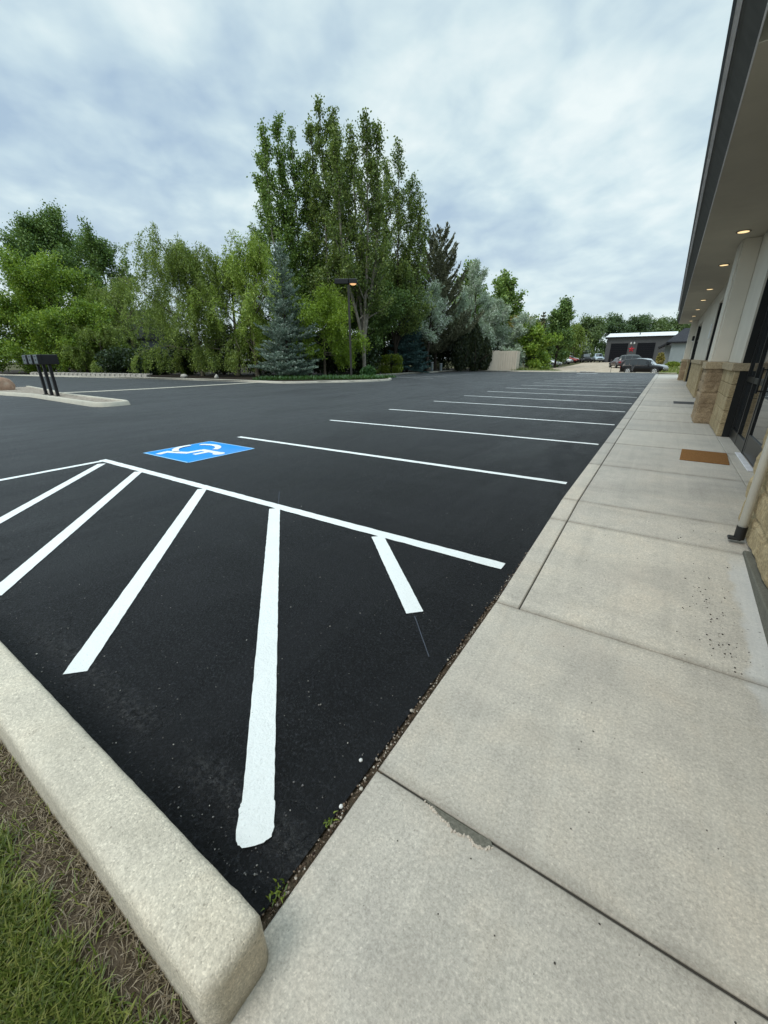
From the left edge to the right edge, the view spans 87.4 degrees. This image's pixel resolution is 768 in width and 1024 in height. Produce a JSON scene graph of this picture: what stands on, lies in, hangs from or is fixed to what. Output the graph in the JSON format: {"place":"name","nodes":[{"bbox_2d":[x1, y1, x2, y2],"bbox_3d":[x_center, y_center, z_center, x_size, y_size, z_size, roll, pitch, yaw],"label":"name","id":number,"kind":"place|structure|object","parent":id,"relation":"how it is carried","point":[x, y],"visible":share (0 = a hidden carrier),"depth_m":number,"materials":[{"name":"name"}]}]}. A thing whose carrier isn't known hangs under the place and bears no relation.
{"place":"outdoors","nodes":[
{"label":"outdoors","id":0,"kind":"place"},
{"bbox_2d":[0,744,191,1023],"bbox_3d":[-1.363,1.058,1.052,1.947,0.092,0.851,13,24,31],"label":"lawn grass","id":1,"kind":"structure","parent":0,"point":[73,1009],"depth_m":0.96,"materials":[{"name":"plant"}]},
{"bbox_2d":[0,743,196,1023],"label":"lawn soil","id":2,"kind":"structure","parent":0,"point":[118,963],"depth_m":1.08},
{"bbox_2d":[0,740,196,1023],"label":"dry thatch","id":3,"kind":"object","parent":2,"relation":"on","point":[150,974],"visible":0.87,"depth_m":1.08,"materials":[{"name":"plant"}]},
{"bbox_2d":[0,367,486,380],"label":"planting bed","id":4,"kind":"object","parent":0,"point":[242,377],"visible":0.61,"depth_m":38.46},
{"bbox_2d":[0,297,58,372],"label":"maple tree","id":5,"kind":"object","parent":4,"relation":"on","point":[7,323],"visible":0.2,"depth_m":47.30,"materials":[{"name":"green plant"}]},
{"bbox_2d":[0,198,99,370],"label":"poplar tree","id":6,"kind":"object","parent":4,"relation":"on","point":[45,230],"visible":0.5,"depth_m":54.06,"materials":[{"name":"green plant"}]},
{"bbox_2d":[0,241,107,372],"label":"maple tree","id":7,"kind":"object","parent":4,"relation":"on","point":[42,273],"visible":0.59,"depth_m":45.47,"materials":[{"name":"green plant"}]},
{"bbox_2d":[22,293,130,372],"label":"maple tree","id":8,"kind":"object","parent":4,"relation":"on","point":[77,314],"visible":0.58,"depth_m":44.09,"materials":[{"name":"green plant"}]},
{"bbox_2d":[30,372,152,376],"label":"retaining wall","id":9,"kind":"structure","parent":4,"relation":"on","point":[101,374],"depth_m":37.48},
{"bbox_2d":[52,315,132,372],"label":"maple tree","id":10,"kind":"object","parent":4,"relation":"on","point":[82,333],"visible":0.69,"depth_m":44.29,"materials":[{"name":"green plant"}]},
{"bbox_2d":[50,215,142,331],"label":"poplar tree","id":11,"kind":"object","parent":4,"relation":"on","point":[99,255],"visible":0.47,"depth_m":51.85,"materials":[{"name":"green plant"}]},
{"bbox_2d":[94,345,139,373],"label":"understory shrub","id":12,"kind":"object","parent":4,"relation":"on","point":[111,359],"visible":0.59,"depth_m":40.45,"materials":[{"name":"green plant"}]},
{"bbox_2d":[85,268,165,349],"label":"birch tree","id":13,"kind":"object","parent":4,"relation":"on","point":[105,300],"visible":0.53,"depth_m":49.25,"materials":[{"name":"green plant"}]},
{"bbox_2d":[115,310,177,367],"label":"tree","id":14,"kind":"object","parent":4,"relation":"on","point":[151,342],"depth_m":56.49,"materials":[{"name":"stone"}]},
{"bbox_2d":[121,345,175,374],"bbox_3d":[-23.386,-15.307,40.644,5.575,2.926,3.746,-9,23,-22],"label":"understory shrub","id":15,"kind":"object","parent":4,"relation":"on","point":[154,371],"visible":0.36,"depth_m":39.85,"materials":[{"name":"green plant"}]},
{"bbox_2d":[161,332,199,374],"bbox_3d":[-20.232,-15.870,40.358,4.115,4.162,5.824,-4,21,-10],"label":"understory shrub","id":16,"kind":"object","parent":4,"relation":"on","point":[185,363],"visible":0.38,"depth_m":39.11,"materials":[{"name":"green plant"}]},
{"bbox_2d":[106,222,268,375],"bbox_3d":[-16.995,-17.681,34.591,12.451,11.600,11.378,4,21,12],"label":"willow tree","id":17,"kind":"object","parent":4,"relation":"on","point":[179,257],"visible":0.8,"depth_m":32.62,"materials":[{"name":"green plant"}]},
{"bbox_2d":[152,251,277,375],"bbox_3d":[-13.597,-17.339,35.828,10.712,10.071,9.437,6,22,17],"label":"willow tree","id":18,"kind":"object","parent":4,"relation":"on","point":[231,362],"visible":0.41,"depth_m":33.94,"materials":[{"name":"green plant"}]},
{"bbox_2d":[197,322,235,374],"bbox_3d":[-16.275,-16.471,39.953,3.613,5.530,5.872,8,22,20],"label":"understory shrub","id":19,"kind":"object","parent":4,"relation":"on","point":[227,331],"visible":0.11,"depth_m":39.37,"materials":[{"name":"green plant"}]},
{"bbox_2d":[182,229,302,376],"bbox_3d":[-9.984,-16.657,32.820,10.361,10.872,8.729,13,24,31],"label":"willow tree","id":20,"kind":"object","parent":4,"relation":"on","point":[255,258],"visible":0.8,"depth_m":31.35,"materials":[{"name":"green plant"}]},
{"bbox_2d":[226,314,271,373],"bbox_3d":[-12.541,-16.640,39.219,5.871,6.306,3.672,-1,21,-2],"label":"understory shrub","id":21,"kind":"object","parent":4,"relation":"on","point":[247,362],"visible":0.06,"depth_m":39.10,"materials":[{"name":"green plant"}]},
{"bbox_2d":[257,311,278,374],"bbox_3d":[-10.066,-15.905,37.959,5.789,5.777,3.636,16,26,36],"label":"understory shrub","id":22,"kind":"object","parent":4,"relation":"on","point":[267,319],"visible":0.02,"depth_m":37.10,"materials":[{"name":"green plant"}]},
{"bbox_2d":[248,241,321,375],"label":"blue spruce","id":23,"kind":"object","parent":4,"relation":"on","point":[279,330],"visible":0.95,"depth_m":29.19,"materials":[{"name":"green plant"}]},
{"bbox_2d":[246,110,324,374],"bbox_3d":[-8.356,-22.350,35.180,7.821,19.810,5.905,0,21,0],"label":"cottonwood tree","id":24,"kind":"object","parent":4,"relation":"on","point":[286,232],"visible":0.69,"depth_m":33.43,"materials":[{"name":"green plant"}]},
{"bbox_2d":[272,327,320,375],"bbox_3d":[-7.444,-14.421,35.418,3.547,4.775,5.427,15,26,35],"label":"understory shrub","id":25,"kind":"object","parent":4,"relation":"on","point":[304,358],"visible":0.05,"depth_m":34.96,"materials":[{"name":"green plant"}]},
{"bbox_2d":[268,280,372,374],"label":"willow tree","id":26,"kind":"object","parent":4,"relation":"on","point":[325,314],"visible":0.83,"depth_m":30.74,"materials":[{"name":"green plant"}]},
{"bbox_2d":[252,373,395,379],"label":"ground cover","id":27,"kind":"object","parent":4,"relation":"on","point":[315,377],"visible":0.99,"depth_m":28.95,"materials":[{"name":"green plant"}]},
{"bbox_2d":[308,330,347,374],"bbox_3d":[-5.298,-14.424,36.334,5.215,4.097,3.668,7,22,18],"label":"understory shrub","id":28,"kind":"object","parent":4,"relation":"on","point":[331,367],"visible":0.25,"depth_m":35.96,"materials":[{"name":"green plant"}]},
{"bbox_2d":[299,94,361,327],"bbox_3d":[-4.427,-22.309,34.495,5.954,20.174,6.127,-12,23,-27],"label":"cottonwood tree","id":29,"kind":"object","parent":4,"relation":"on","point":[317,190],"visible":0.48,"depth_m":32.69,"materials":[{"name":"green plant"}]},
{"bbox_2d":[334,278,356,375],"bbox_3d":[-2.647,-13.189,29.225,1.570,6.600,0.480,0,21,1],"label":"street lamp","id":30,"kind":"object","parent":4,"relation":"on","point":[350,281],"visible":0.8,"depth_m":28.36,"materials":[{"name":"brown metal"}]},
{"bbox_2d":[337,332,382,374],"bbox_3d":[-2.244,-14.800,37.586,3.575,3.885,5.372,17,27,38],"label":"understory shrub","id":31,"kind":"object","parent":4,"relation":"on","point":[372,360],"visible":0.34,"depth_m":37.18,"materials":[{"name":"green plant"}]},
{"bbox_2d":[321,107,399,367],"bbox_3d":[-1.892,-20.782,32.922,6.029,18.404,5.547,-5,21,-13],"label":"cottonwood tree","id":32,"kind":"object","parent":4,"relation":"on","point":[366,246],"visible":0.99,"depth_m":31.25,"materials":[{"name":"green plant"}]},
{"bbox_2d":[359,364,376,375],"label":"leafy shrub","id":33,"kind":"object","parent":4,"relation":"on","point":[369,370],"visible":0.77,"depth_m":31.05,"materials":[{"name":"green plant"}]},
{"bbox_2d":[330,263,418,351],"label":"shade tree","id":34,"kind":"object","parent":4,"relation":"on","point":[379,330],"visible":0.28,"depth_m":37.57,"materials":[{"name":"green plant"}]},
{"bbox_2d":[380,353,403,373],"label":"hedge","id":35,"kind":"object","parent":4,"relation":"on","point":[396,359],"visible":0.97,"depth_m":40.33,"materials":[{"name":"green plant"}]},
{"bbox_2d":[356,255,431,364],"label":"shade tree","id":36,"kind":"object","parent":4,"relation":"on","point":[384,338],"depth_m":45.01,"materials":[{"name":"green plant"}]},
{"bbox_2d":[383,341,418,365],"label":"understory shrub","id":37,"kind":"object","parent":4,"relation":"on","point":[387,348],"visible":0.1,"depth_m":47.79,"materials":[{"name":"green plant"}]},
{"bbox_2d":[372,268,431,364],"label":"shade tree","id":38,"kind":"object","parent":4,"relation":"on","point":[389,338],"visible":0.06,"depth_m":44.17,"materials":[{"name":"green plant"}]},
{"bbox_2d":[369,135,436,364],"bbox_3d":[1.425,-24.189,39.767,8.396,19.879,5.803,13,24,31],"label":"cottonwood tree","id":39,"kind":"object","parent":4,"relation":"on","point":[404,265],"visible":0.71,"depth_m":38.41,"materials":[{"name":"green plant"}]},
{"bbox_2d":[387,306,431,372],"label":"blue spruce","id":40,"kind":"object","parent":4,"relation":"on","point":[413,358],"visible":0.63,"depth_m":42.90,"materials":[{"name":"green plant"}]},
{"bbox_2d":[412,339,433,370],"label":"understory shrub","id":41,"kind":"object","parent":4,"relation":"on","point":[429,363],"visible":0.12,"depth_m":49.45,"materials":[{"name":"green plant"}]},
{"bbox_2d":[416,279,453,371],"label":"russian olive","id":42,"kind":"object","parent":4,"relation":"on","point":[436,318],"visible":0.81,"depth_m":42.95,"materials":[{"name":"green plant"}]},
{"bbox_2d":[430,346,453,369],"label":"understory shrub","id":43,"kind":"object","parent":4,"relation":"on","point":[445,356],"visible":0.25,"depth_m":52.70,"materials":[{"name":"green plant"}]},
{"bbox_2d":[413,221,485,370],"bbox_3d":[6.640,-25.113,48.240,8.447,15.533,10.165,-4,21,-9],"label":"pine tree","id":44,"kind":"object","parent":4,"relation":"on","point":[440,266],"visible":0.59,"depth_m":45.80,"materials":[{"name":"green plant"}]},
{"bbox_2d":[449,327,472,370],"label":"arborvitae","id":45,"kind":"object","parent":4,"relation":"on","point":[459,349],"visible":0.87,"depth_m":48.03,"materials":[{"name":"green plant"}]},
{"bbox_2d":[441,290,485,364],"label":"russian olive","id":46,"kind":"object","parent":4,"relation":"on","point":[463,303],"visible":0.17,"depth_m":49.32,"materials":[{"name":"green plant"}]},
{"bbox_2d":[450,256,505,325],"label":"tree","id":47,"kind":"object","parent":4,"relation":"on","point":[466,280],"visible":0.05,"depth_m":57.47,"materials":[{"name":"green plant"}]},
{"bbox_2d":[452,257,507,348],"bbox_3d":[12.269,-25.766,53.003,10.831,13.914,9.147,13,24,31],"label":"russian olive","id":48,"kind":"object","parent":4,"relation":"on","point":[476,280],"visible":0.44,"depth_m":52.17,"materials":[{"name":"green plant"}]},
{"bbox_2d":[465,323,498,370],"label":"arborvitae","id":49,"kind":"object","parent":4,"relation":"on","point":[476,339],"visible":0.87,"depth_m":47.90,"materials":[{"name":"green plant"}]},
{"bbox_2d":[478,336,492,369],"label":"arborvitae","id":50,"kind":"object","parent":4,"relation":"on","point":[486,360],"visible":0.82,"depth_m":48.35,"materials":[{"name":"green plant"}]},
{"bbox_2d":[478,339,501,368],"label":"understory shrub","id":51,"kind":"object","parent":4,"relation":"on","point":[496,349],"visible":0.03,"depth_m":54.05,"materials":[{"name":"green plant"}]},
{"bbox_2d":[473,298,516,350],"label":"russian olive","id":52,"kind":"object","parent":4,"relation":"on","point":[497,316],"visible":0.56,"depth_m":52.03,"materials":[{"name":"green plant"}]},
{"bbox_2d":[487,350,519,369],"bbox_3d":[14.691,-18.561,49.260,3.360,2.320,2.320,9,23,24],"label":"trash enclosure","id":53,"kind":"object","parent":4,"relation":"on","point":[505,360],"visible":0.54,"depth_m":48.27,"materials":[{"name":"wood"}]},
{"bbox_2d":[492,311,540,367],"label":"russian olive","id":54,"kind":"object","parent":4,"relation":"on","point":[522,318],"visible":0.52,"depth_m":52.55,"materials":[{"name":"green plant"}]},
{"bbox_2d":[0,371,657,931],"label":"asphalt","id":55,"kind":"structure","parent":0,"point":[496,449],"depth_m":3.02,"materials":[{"name":"asphalt"}]},
{"bbox_2d":[0,386,130,406],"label":"island kerb","id":56,"kind":"structure","parent":55,"relation":"on","point":[119,402],"depth_m":14.90,"materials":[{"name":"concrete"}]},
{"bbox_2d":[0,387,114,401],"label":"island rock bed","id":57,"kind":"object","parent":56,"relation":"in","point":[27,390],"visible":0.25,"depth_m":17.82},
{"bbox_2d":[0,377,15,389],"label":"boulder","id":58,"kind":"object","parent":57,"relation":"on","point":[7,384],"visible":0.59,"depth_m":20.08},
{"bbox_2d":[22,355,49,394],"bbox_3d":[-14.502,-5.749,16.882,0.394,1.585,0.715,12,24,29],"label":"mailbox","id":59,"kind":"object","parent":57,"relation":"on","point":[25,359],"visible":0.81,"depth_m":16.89,"materials":[{"name":"metal"}]},
{"bbox_2d":[27,355,53,395],"bbox_3d":[-13.905,-5.591,16.454,0.394,1.585,0.715,12,24,29],"label":"mailbox","id":60,"kind":"object","parent":57,"relation":"on","point":[30,359],"visible":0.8,"depth_m":16.45,"materials":[{"name":"metal"}]},
{"bbox_2d":[32,354,59,395],"bbox_3d":[-13.307,-5.432,16.026,0.394,1.585,0.715,12,24,29],"label":"mailbox","id":61,"kind":"object","parent":57,"relation":"on","point":[48,359],"visible":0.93,"depth_m":15.83,"materials":[{"name":"metal"}]},
{"bbox_2d":[0,641,267,1023],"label":"kerb","id":62,"kind":"structure","parent":55,"relation":"on","point":[189,912],"depth_m":1.08,"materials":[{"name":"concrete"}]},
{"bbox_2d":[63,382,253,392],"bbox_3d":[-12.228,-7.120,22.922,1.133,0.001,11.648,16,26,37],"label":"valley gutter","id":63,"kind":"object","parent":55,"relation":"on","point":[152,388],"visible":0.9,"depth_m":21.96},
{"bbox_2d":[0,374,391,383],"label":"kerb along planting","id":64,"kind":"object","parent":55,"relation":"on","point":[296,382],"visible":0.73,"depth_m":29.04,"materials":[{"name":"concrete"}]},
{"bbox_2d":[260,878,287,911],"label":"weed tuft","id":65,"kind":"object","parent":55,"relation":"on","point":[277,892],"visible":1,"depth_m":1.12,"materials":[{"name":"green plant"}]},
{"bbox_2d":[323,811,337,827],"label":"weed tuft","id":66,"kind":"object","parent":55,"relation":"on","point":[329,823],"visible":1,"depth_m":1.30,"materials":[{"name":"green plant"}]},
{"bbox_2d":[261,548,529,925],"bbox_3d":[0.572,0.602,2.345,0.050,0.015,3.286,13,24,31],"label":"gravel debris","id":67,"kind":"object","parent":55,"relation":"on","point":[304,864],"visible":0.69,"depth_m":1.44,"materials":[{"name":"gravel"}]},
{"bbox_2d":[357,370,576,375],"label":"kerb behind stalls","id":68,"kind":"structure","parent":55,"relation":"on","point":[475,370],"depth_m":46.24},
{"bbox_2d":[3,360,677,374],"bbox_3d":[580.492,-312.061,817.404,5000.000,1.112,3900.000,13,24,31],"label":"ground","id":69,"kind":"structure","parent":0,"point":[13,367],"depth_m":85.57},
{"bbox_2d":[483,268,539,346],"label":"poplar tree","id":70,"kind":"object","parent":69,"relation":"on","point":[504,285],"visible":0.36,"depth_m":62.18,"materials":[{"name":"green plant"}]},
{"bbox_2d":[496,313,547,363],"bbox_3d":[18.949,-24.213,57.158,6.287,7.587,7.608,13,24,31],"label":"box elder","id":71,"kind":"object","parent":69,"relation":"on","point":[511,326],"visible":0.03,"depth_m":56.28,"materials":[{"name":"green plant"}]},
{"bbox_2d":[514,366,560,370],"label":"verge grass","id":72,"kind":"structure","parent":69,"relation":"on","point":[533,369],"depth_m":48.55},
{"bbox_2d":[539,312,546,353],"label":"cypress tree","id":73,"kind":"object","parent":69,"relation":"on","point":[543,319],"visible":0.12,"depth_m":61.89,"materials":[{"name":"green plant"}]},
{"bbox_2d":[550,358,561,366],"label":"parked car","id":74,"kind":"object","parent":69,"relation":"on","point":[552,364],"visible":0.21,"depth_m":71.24,"materials":[{"name":"white paint"}]},
{"bbox_2d":[545,327,569,364],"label":"box elder","id":75,"kind":"object","parent":69,"relation":"on","point":[553,357],"visible":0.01,"depth_m":78.48,"materials":[{"name":"green plant"}]},
{"bbox_2d":[544,295,577,367],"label":"elm tree","id":76,"kind":"object","parent":69,"relation":"on","point":[561,318],"visible":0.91,"depth_m":63.43,"materials":[{"name":"green plant"}]},
{"bbox_2d":[562,359,572,363],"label":"parked car","id":77,"kind":"object","parent":69,"relation":"on","point":[568,361],"visible":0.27,"depth_m":82.64,"materials":[{"name":"white paint"}]},
{"bbox_2d":[569,356,578,362],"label":"parked car","id":78,"kind":"object","parent":69,"relation":"on","point":[575,360],"visible":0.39,"depth_m":87.25,"materials":[{"name":"red paint"}]},
{"bbox_2d":[562,322,593,357],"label":"willow tree","id":79,"kind":"object","parent":69,"relation":"on","point":[580,339],"visible":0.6,"depth_m":90.79,"materials":[{"name":"green plant"}]},
{"bbox_2d":[578,338,591,361],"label":"fir tree","id":80,"kind":"object","parent":69,"relation":"on","point":[586,351],"visible":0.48,"depth_m":90.19,"materials":[{"name":"green plant"}]},
{"bbox_2d":[570,312,610,356],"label":"distant tree","id":81,"kind":"object","parent":69,"relation":"on","point":[589,324],"visible":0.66,"depth_m":111.19,"materials":[{"name":"green plant"}]},
{"bbox_2d":[596,312,641,352],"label":"distant tree","id":82,"kind":"object","parent":69,"relation":"on","point":[616,322],"visible":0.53,"depth_m":116.07,"materials":[{"name":"green plant"}]},
{"bbox_2d":[620,312,660,332],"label":"distant tree","id":83,"kind":"object","parent":69,"relation":"on","point":[643,322],"visible":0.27,"depth_m":114.80,"materials":[{"name":"green plant"}]},
{"bbox_2d":[604,331,677,361],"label":"garage building","id":84,"kind":"structure","parent":69,"relation":"on","point":[645,344],"depth_m":83.85,"materials":[{"name":"metal"}]},
{"bbox_2d":[608,343,627,361],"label":"garage door","id":85,"kind":"structure","parent":84,"relation":"in","point":[619,349],"depth_m":85.62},
{"bbox_2d":[636,343,655,358],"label":"garage door","id":86,"kind":"structure","parent":84,"relation":"in","point":[645,350],"depth_m":82.96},
{"bbox_2d":[646,315,672,331],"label":"distant tree","id":87,"kind":"object","parent":69,"relation":"on","point":[656,321],"visible":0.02,"depth_m":115.56,"materials":[{"name":"green plant"}]},
{"bbox_2d":[652,312,690,331],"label":"distant tree","id":88,"kind":"object","parent":69,"relation":"on","point":[673,325],"visible":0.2,"depth_m":106.94,"materials":[{"name":"green plant"}]},
{"bbox_2d":[655,328,689,364],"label":"house","id":89,"kind":"structure","parent":69,"relation":"on","point":[675,351],"depth_m":65.60,"materials":[{"name":"grey"}]},
{"bbox_2d":[677,0,767,644],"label":"commercial building","id":90,"kind":"structure","parent":69,"relation":"on","point":[723,312],"depth_m":5.91,"materials":[{"name":"stone"}]},
{"bbox_2d":[0,0,732,361],"label":"sky","id":91,"kind":"structure","parent":0,"point":[562,144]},
{"bbox_2d":[230,374,767,1023],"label":"sidewalk","id":92,"kind":"structure","parent":0,"point":[504,766],"depth_m":1.34,"materials":[{"name":"concrete"}]},
{"bbox_2d":[327,521,766,1023],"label":"sidewalk specks","id":93,"kind":"object","parent":92,"relation":"on","point":[735,1022],"visible":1,"depth_m":1.27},
{"bbox_2d":[673,401,693,403],"bbox_3d":[9.038,-3.295,12.108,0.520,0.012,0.720,13,24,31],"label":"door mat","id":94,"kind":"object","parent":92,"relation":"on","point":[678,402],"depth_m":12.10,"materials":[{"name":"grey rubber"}]},
{"bbox_2d":[680,449,729,464],"bbox_3d":[4.375,-0.760,5.495,0.520,0.016,0.780,14,25,34],"label":"door mat","id":95,"kind":"object","parent":92,"relation":"on","point":[705,456],"depth_m":5.45,"materials":[{"name":"fabric"}]},
{"bbox_2d":[675,531,750,673],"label":"soil crumbs","id":96,"kind":"object","parent":92,"relation":"on","point":[710,621],"visible":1,"depth_m":2.14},
{"bbox_2d":[550,362,679,372],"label":"gravel lot","id":97,"kind":"structure","parent":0,"point":[596,366],"depth_m":63.45,"materials":[{"name":"gravel"}]},
{"bbox_2d":[508,317,564,368],"bbox_3d":[19.779,-22.091,53.067,7.020,6.958,6.284,1,21,4],"label":"box elder","id":98,"kind":"object","parent":97,"relation":"on","point":[543,359],"visible":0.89,"depth_m":52.18,"materials":[{"name":"green plant"}]},
{"bbox_2d":[579,354,591,361],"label":"parked car","id":99,"kind":"object","parent":97,"relation":"on","point":[586,357],"visible":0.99,"depth_m":87.77,"materials":[{"name":"black paint"}]},
{"bbox_2d":[591,353,604,361],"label":"parked truck","id":100,"kind":"object","parent":97,"relation":"on","point":[599,357],"visible":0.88,"depth_m":87.45,"materials":[{"name":"white paint"}]},
{"bbox_2d":[609,357,623,367],"bbox_3d":[36.436,-23.119,62.141,2.160,1.496,4.789,4,21,11],"label":"parked car","id":101,"kind":"object","parent":97,"relation":"on","point":[616,362],"visible":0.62,"depth_m":61.15,"materials":[{"name":"red paint"}]},
{"bbox_2d":[618,355,641,359],"bbox_3d":[37.845,-22.718,60.535,4.789,1.896,2.220,11,24,28],"label":"parked car","id":102,"kind":"object","parent":97,"relation":"on","point":[623,357],"visible":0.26,"depth_m":60.15,"materials":[{"name":"green paint"}]},
{"bbox_2d":[598,372,676,373],"bbox_3d":[24.886,-14.387,41.514,8.900,0.085,0.200,13,24,31],"label":"concrete edging","id":103,"kind":"object","parent":97,"relation":"on","point":[634,372],"visible":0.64,"depth_m":41.23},
{"bbox_2d":[619,359,663,372],"bbox_3d":[31.152,-17.568,48.502,4.586,1.791,2.190,13,24,31],"label":"parked car","id":104,"kind":"object","parent":97,"relation":"on","point":[636,365],"visible":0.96,"depth_m":47.94,"materials":[{"name":"black paint"}]},
{"bbox_2d":[637,358,668,372],"bbox_3d":[33.710,-18.748,51.501,4.687,1.826,2.200,12,24,29],"label":"parked car","id":105,"kind":"object","parent":97,"relation":"on","point":[653,362],"visible":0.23,"depth_m":50.43,"materials":[{"name":"silver metal"}]},
{"bbox_2d":[656,352,665,363],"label":"leafy shrub","id":106,"kind":"object","parent":97,"relation":"on","point":[660,358],"visible":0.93,"depth_m":65.30,"materials":[{"name":"green plant"}]},
{"bbox_2d":[665,361,680,366],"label":"leafy shrub","id":107,"kind":"object","parent":97,"relation":"on","point":[673,364],"visible":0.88,"depth_m":59.13,"materials":[{"name":"green plant"}]},
{"bbox_2d":[660,365,679,373],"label":"verge grass","id":108,"kind":"structure","parent":0,"point":[675,369],"depth_m":51.37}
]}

